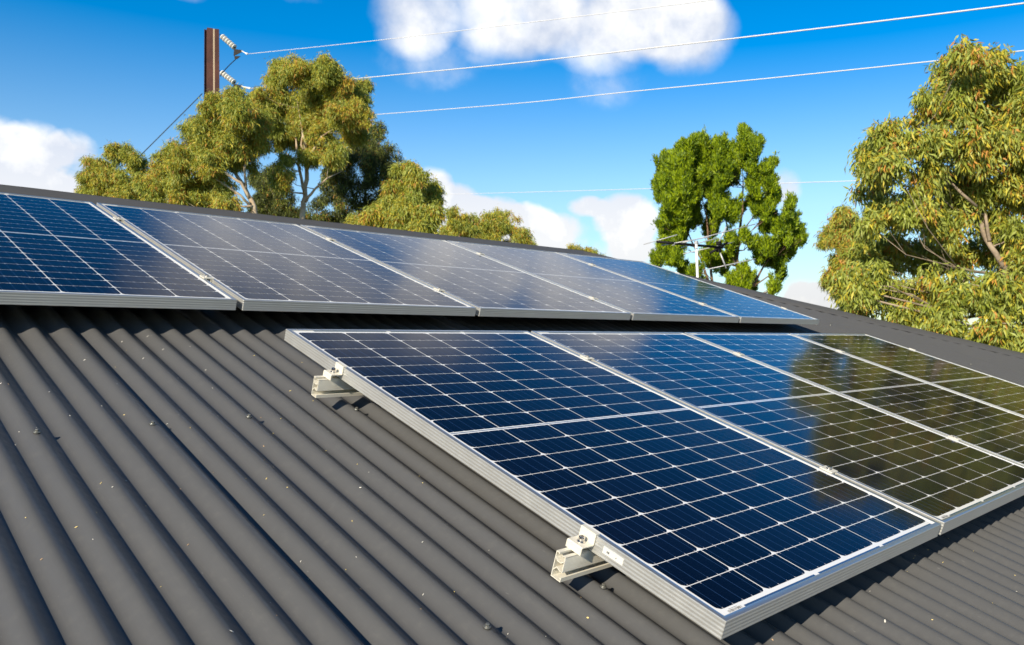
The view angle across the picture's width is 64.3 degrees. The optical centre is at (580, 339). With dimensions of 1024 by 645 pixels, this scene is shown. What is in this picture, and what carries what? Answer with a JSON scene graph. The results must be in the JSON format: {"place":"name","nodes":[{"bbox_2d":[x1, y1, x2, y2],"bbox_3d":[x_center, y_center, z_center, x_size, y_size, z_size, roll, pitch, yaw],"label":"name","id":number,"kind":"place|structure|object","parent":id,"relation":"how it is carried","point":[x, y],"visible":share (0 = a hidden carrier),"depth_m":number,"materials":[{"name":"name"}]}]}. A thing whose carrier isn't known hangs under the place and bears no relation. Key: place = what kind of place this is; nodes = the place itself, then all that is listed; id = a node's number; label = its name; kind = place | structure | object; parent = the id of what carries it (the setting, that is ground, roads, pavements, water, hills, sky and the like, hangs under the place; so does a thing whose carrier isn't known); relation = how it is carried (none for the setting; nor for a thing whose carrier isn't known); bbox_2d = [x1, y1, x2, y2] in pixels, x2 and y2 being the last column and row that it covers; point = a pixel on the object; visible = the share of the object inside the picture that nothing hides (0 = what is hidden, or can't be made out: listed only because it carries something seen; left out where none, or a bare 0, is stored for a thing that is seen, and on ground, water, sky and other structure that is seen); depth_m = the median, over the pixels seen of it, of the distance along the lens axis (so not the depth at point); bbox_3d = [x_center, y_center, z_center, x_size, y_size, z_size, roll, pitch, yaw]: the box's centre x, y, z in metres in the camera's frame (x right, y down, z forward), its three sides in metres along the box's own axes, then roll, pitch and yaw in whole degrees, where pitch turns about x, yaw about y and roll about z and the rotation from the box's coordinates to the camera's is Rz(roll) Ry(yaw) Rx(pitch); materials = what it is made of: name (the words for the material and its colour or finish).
{"place":"outdoors","nodes":[
{"label":"outdoors","id":0,"kind":"place"},
{"bbox_2d":[0,0,1023,338],"label":"sky","id":1,"kind":"structure","parent":0,"point":[76,76],"materials":[{"name":"blue"}]},
{"bbox_2d":[467,178,903,193],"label":"overhead wire","id":2,"kind":"object","parent":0,"point":[651,188],"visible":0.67,"depth_m":42.15,"materials":[{"name":"white"}]},
{"bbox_2d":[375,50,1023,114],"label":"overhead wire","id":3,"kind":"object","parent":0,"point":[691,85],"visible":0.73,"depth_m":23.54,"materials":[{"name":"white metal"}]},
{"label":"ground","id":4,"kind":"structure","parent":0,"visible":0},
{"bbox_2d":[74,139,151,200],"bbox_3d":[-15.833,-1.491,27.900,3.650,10.822,2.532,0,0,44],"label":"gum tree","id":5,"kind":"object","parent":4,"relation":"on","point":[102,176],"visible":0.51,"depth_m":27.71,"materials":[{"name":"green plant"}]},
{"bbox_2d":[130,83,275,213],"bbox_3d":[-11.264,-1.734,23.872,4.888,11.298,2.381,0,0,14],"label":"gum tree","id":6,"kind":"object","parent":4,"relation":"on","point":[226,130],"visible":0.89,"depth_m":23.35,"materials":[{"name":"green plant"}]},
{"bbox_2d":[204,28,219,189],"bbox_3d":[-16.383,-4.931,35.990,0.752,17.706,0.255,0,0,-24],"label":"power pole","id":7,"kind":"object","parent":4,"relation":"on","point":[211,59],"visible":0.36,"depth_m":35.89,"materials":[{"name":"wood"}]},
{"bbox_2d":[123,94,201,171],"bbox_3d":[-19.842,-6.936,34.670,6.637,7.973,0.110,0,0,-23],"label":"stay wire","id":8,"kind":"object","parent":7,"relation":"attached to","point":[171,124],"visible":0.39,"depth_m":35.47,"materials":[{"name":"grey metal"}]},
{"bbox_2d":[219,34,247,58],"bbox_3d":[-15.407,-12.969,35.853,1.384,1.224,0.289,0,0,13],"label":"insulator string","id":9,"kind":"object","parent":7,"relation":"attached to","point":[228,41],"visible":1,"depth_m":35.79,"materials":[{"name":"white ceramic"}]},
{"bbox_2d":[250,0,709,53],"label":"overhead wire","id":10,"kind":"object","parent":9,"relation":"attached to","point":[497,26],"visible":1,"depth_m":27.19,"materials":[{"name":"white metal"}]},
{"bbox_2d":[219,70,250,88],"bbox_3d":[-15.358,-11.488,35.844,1.528,0.962,0.303,0,0,11],"label":"insulator string","id":11,"kind":"object","parent":7,"relation":"attached to","point":[225,75],"visible":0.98,"depth_m":35.81,"materials":[{"name":"white ceramic"}]},
{"bbox_2d":[251,2,1023,88],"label":"overhead wire","id":12,"kind":"object","parent":11,"relation":"attached to","point":[730,38],"visible":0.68,"depth_m":19.63,"materials":[{"name":"white metal"}]},
{"bbox_2d":[244,162,309,217],"bbox_3d":[-12.200,-1.502,31.908,3.156,10.837,1.823,0,0,16],"label":"gum tree","id":13,"kind":"object","parent":4,"relation":"on","point":[267,200],"visible":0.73,"depth_m":31.61,"materials":[{"name":"green plant"}]},
{"bbox_2d":[247,50,377,218],"bbox_3d":[-8.676,-2.752,26.043,4.176,13.324,3.692,0,0,-16],"label":"gum tree","id":14,"kind":"object","parent":4,"relation":"on","point":[320,106],"visible":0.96,"depth_m":25.50,"materials":[{"name":"green plant"}]},
{"bbox_2d":[298,120,404,222],"bbox_3d":[-8.420,-2.363,31.007,4.219,12.549,3.285,0,0,1],"label":"gum tree","id":15,"kind":"object","parent":4,"relation":"on","point":[343,184],"visible":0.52,"depth_m":30.19,"materials":[{"name":"green plant"}]},
{"bbox_2d":[343,157,449,234],"bbox_3d":[-4.789,-0.502,21.200,3.295,8.799,2.408,0,0,15],"label":"gum tree","id":16,"kind":"object","parent":4,"relation":"on","point":[415,203],"visible":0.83,"depth_m":20.53,"materials":[{"name":"green plant"}]},
{"bbox_2d":[439,204,482,238],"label":"gum tree","id":17,"kind":"object","parent":4,"relation":"on","point":[462,225],"visible":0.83,"depth_m":26.12,"materials":[{"name":"green plant"}]},
{"bbox_2d":[471,206,537,245],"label":"gum tree","id":18,"kind":"object","parent":4,"relation":"on","point":[496,225],"visible":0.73,"depth_m":28.24,"materials":[{"name":"green plant"}]},
{"bbox_2d":[0,184,1023,644],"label":"house","id":19,"kind":"structure","parent":4,"relation":"on","point":[178,538],"depth_m":1.75,"materials":[{"name":"paint"}]},
{"bbox_2d":[311,376,362,397],"bbox_3d":[0.703,0.143,3.722,4.154,0.084,0.040,0,18,-46],"label":"mounting rail","id":20,"kind":"object","parent":19,"relation":"attached to","point":[325,387],"visible":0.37,"depth_m":2.24,"materials":[{"name":"metal"}]},
{"bbox_2d":[323,362,346,380],"bbox_3d":[-0.678,0.088,2.235,0.044,0.040,0.042,0,18,-46],"label":"end clamp","id":21,"kind":"object","parent":20,"relation":"attached to","point":[337,369],"visible":1,"depth_m":2.23,"materials":[{"name":"silver metal"}]},
{"bbox_2d":[580,354,593,360],"bbox_3d":[0.021,0.079,2.977,0.037,0.045,0.040,0,18,-46],"label":"clamp","id":22,"kind":"object","parent":20,"relation":"attached to","point":[586,356],"visible":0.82,"depth_m":2.97,"materials":[{"name":"silver metal"}]},
{"bbox_2d":[0,336,1016,639],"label":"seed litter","id":23,"kind":"object","parent":19,"relation":"on","point":[368,472],"visible":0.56,"depth_m":1.78,"materials":[{"name":"brown"}]},
{"bbox_2d":[551,547,611,581],"bbox_3d":[1.388,0.449,3.067,4.158,0.084,0.040,0,18,-46],"label":"mounting rail","id":24,"kind":"object","parent":19,"relation":"on","point":[568,564],"visible":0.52,"depth_m":1.58,"materials":[{"name":"metal"}]},
{"bbox_2d":[565,524,599,555],"bbox_3d":[0.004,0.393,1.585,0.044,0.040,0.042,0,18,-46],"label":"end clamp","id":25,"kind":"object","parent":24,"relation":"attached to","point":[583,539],"visible":1,"depth_m":1.58,"materials":[{"name":"metal"}]},
{"bbox_2d":[284,329,941,639],"bbox_3d":[0.014,0.240,2.281,0.997,0.036,1.660,0,18,-46],"label":"solar panel","id":26,"kind":"object","parent":24,"relation":"on","point":[719,529],"visible":1,"depth_m":2.01,"materials":[{"name":"blue"}]},
{"bbox_2d":[531,331,1023,534],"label":"solar panel","id":27,"kind":"object","parent":24,"relation":"attached to","point":[947,483],"visible":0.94,"depth_m":2.83,"materials":[{"name":"blue glass"}]},
{"bbox_2d":[819,465,837,474],"bbox_3d":[0.708,0.386,2.322,0.037,0.045,0.040,0,18,-46],"label":"clamp","id":28,"kind":"object","parent":24,"relation":"attached to","point":[830,469],"visible":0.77,"depth_m":2.31,"materials":[{"name":"metal"}]},
{"bbox_2d":[685,332,1023,465],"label":"solar panel","id":29,"kind":"object","parent":24,"relation":"attached to","point":[992,429],"visible":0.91,"depth_m":3.71,"materials":[{"name":"blue glass"}]},
{"bbox_2d":[790,333,1023,415],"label":"solar panel","id":30,"kind":"object","parent":24,"relation":"attached to","point":[984,387],"visible":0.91,"depth_m":4.58,"materials":[{"name":"black glass"}]},
{"bbox_2d":[948,435,961,440],"bbox_3d":[1.409,0.385,3.058,0.037,0.045,0.040,0,18,-46],"label":"clamp","id":31,"kind":"object","parent":24,"relation":"attached to","point":[955,437],"visible":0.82,"depth_m":3.05,"materials":[{"name":"silver metal"}]},
{"bbox_2d":[644,224,755,277],"bbox_3d":[1.579,-0.797,10.537,1.659,1.443,0.490,0,0,-17],"label":"tv aerial","id":32,"kind":"object","parent":19,"relation":"attached to","point":[718,247],"visible":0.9,"depth_m":10.53,"materials":[{"name":"white paint"}]},
{"label":"mounting rail","id":33,"kind":"object","parent":19,"relation":"attached to","visible":0},
{"bbox_2d":[0,192,236,309],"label":"solar panel","id":34,"kind":"object","parent":33,"relation":"attached to","point":[59,252],"visible":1,"depth_m":2.75,"materials":[{"name":"blue glass"}]},
{"bbox_2d":[200,274,213,281],"bbox_3d":[-1.338,-0.209,2.895,0.037,0.045,0.040,0,18,-46],"label":"clamp","id":35,"kind":"object","parent":33,"relation":"attached to","point":[207,277],"visible":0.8,"depth_m":2.89,"materials":[{"name":"silver metal"}]},
{"bbox_2d":[97,203,475,315],"bbox_3d":[-1.360,-0.369,3.619,0.996,0.037,1.660,0,18,-46],"label":"solar panel","id":36,"kind":"object","parent":33,"relation":"attached to","point":[253,265],"visible":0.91,"depth_m":3.42,"materials":[{"name":"blue glass"}]},
{"bbox_2d":[300,225,630,319],"bbox_3d":[-0.658,-0.370,4.355,0.996,0.037,1.660,0,18,-46],"label":"solar panel","id":37,"kind":"object","parent":33,"relation":"attached to","point":[484,286],"visible":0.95,"depth_m":4.18,"materials":[{"name":"blue glass"}]},
{"bbox_2d":[447,240,738,322],"bbox_3d":[0.043,-0.371,5.091,0.996,0.037,1.660,0,18,-46],"label":"solar panel","id":38,"kind":"object","parent":33,"relation":"attached to","point":[637,300],"visible":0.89,"depth_m":4.94,"materials":[{"name":"blue glass"}]},
{"bbox_2d":[558,252,818,324],"bbox_3d":[0.745,-0.372,5.827,0.996,0.037,1.660,0,18,-46],"label":"solar panel","id":39,"kind":"object","parent":33,"relation":"attached to","point":[745,308],"visible":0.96,"depth_m":5.69,"materials":[{"name":"blue glass"}]},
{"label":"mounting rail","id":40,"kind":"object","parent":19,"relation":"attached to","visible":0},
{"bbox_2d":[113,216,124,221],"bbox_3d":[-2.026,-0.516,3.551,0.037,0.045,0.040,0,18,-46],"label":"clamp","id":41,"kind":"object","parent":40,"relation":"attached to","point":[120,218],"visible":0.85,"depth_m":3.54,"materials":[{"name":"silver metal"}]},
{"bbox_2d":[564,242,605,254],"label":"gum tree","id":42,"kind":"object","parent":4,"relation":"on","point":[586,249],"visible":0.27,"depth_m":35.64,"materials":[{"name":"green plant"}]},
{"bbox_2d":[648,121,809,295],"bbox_3d":[5.312,-1.933,27.982,6.082,11.651,3.303,0,0,-5],"label":"cypress tree","id":43,"kind":"object","parent":4,"relation":"on","point":[693,169],"visible":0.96,"depth_m":27.15,"materials":[{"name":"green plant"}]},
{"bbox_2d":[812,201,863,297],"bbox_3d":[6.136,0.328,18.884,1.502,7.098,2.520,0,0,18],"label":"gum tree","id":44,"kind":"object","parent":4,"relation":"on","point":[837,229],"visible":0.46,"depth_m":18.65,"materials":[{"name":"green plant"}]},
{"bbox_2d":[818,33,1023,352],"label":"gum tree","id":45,"kind":"object","parent":4,"relation":"on","point":[982,148],"visible":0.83,"depth_m":10.77,"materials":[{"name":"green plant"}]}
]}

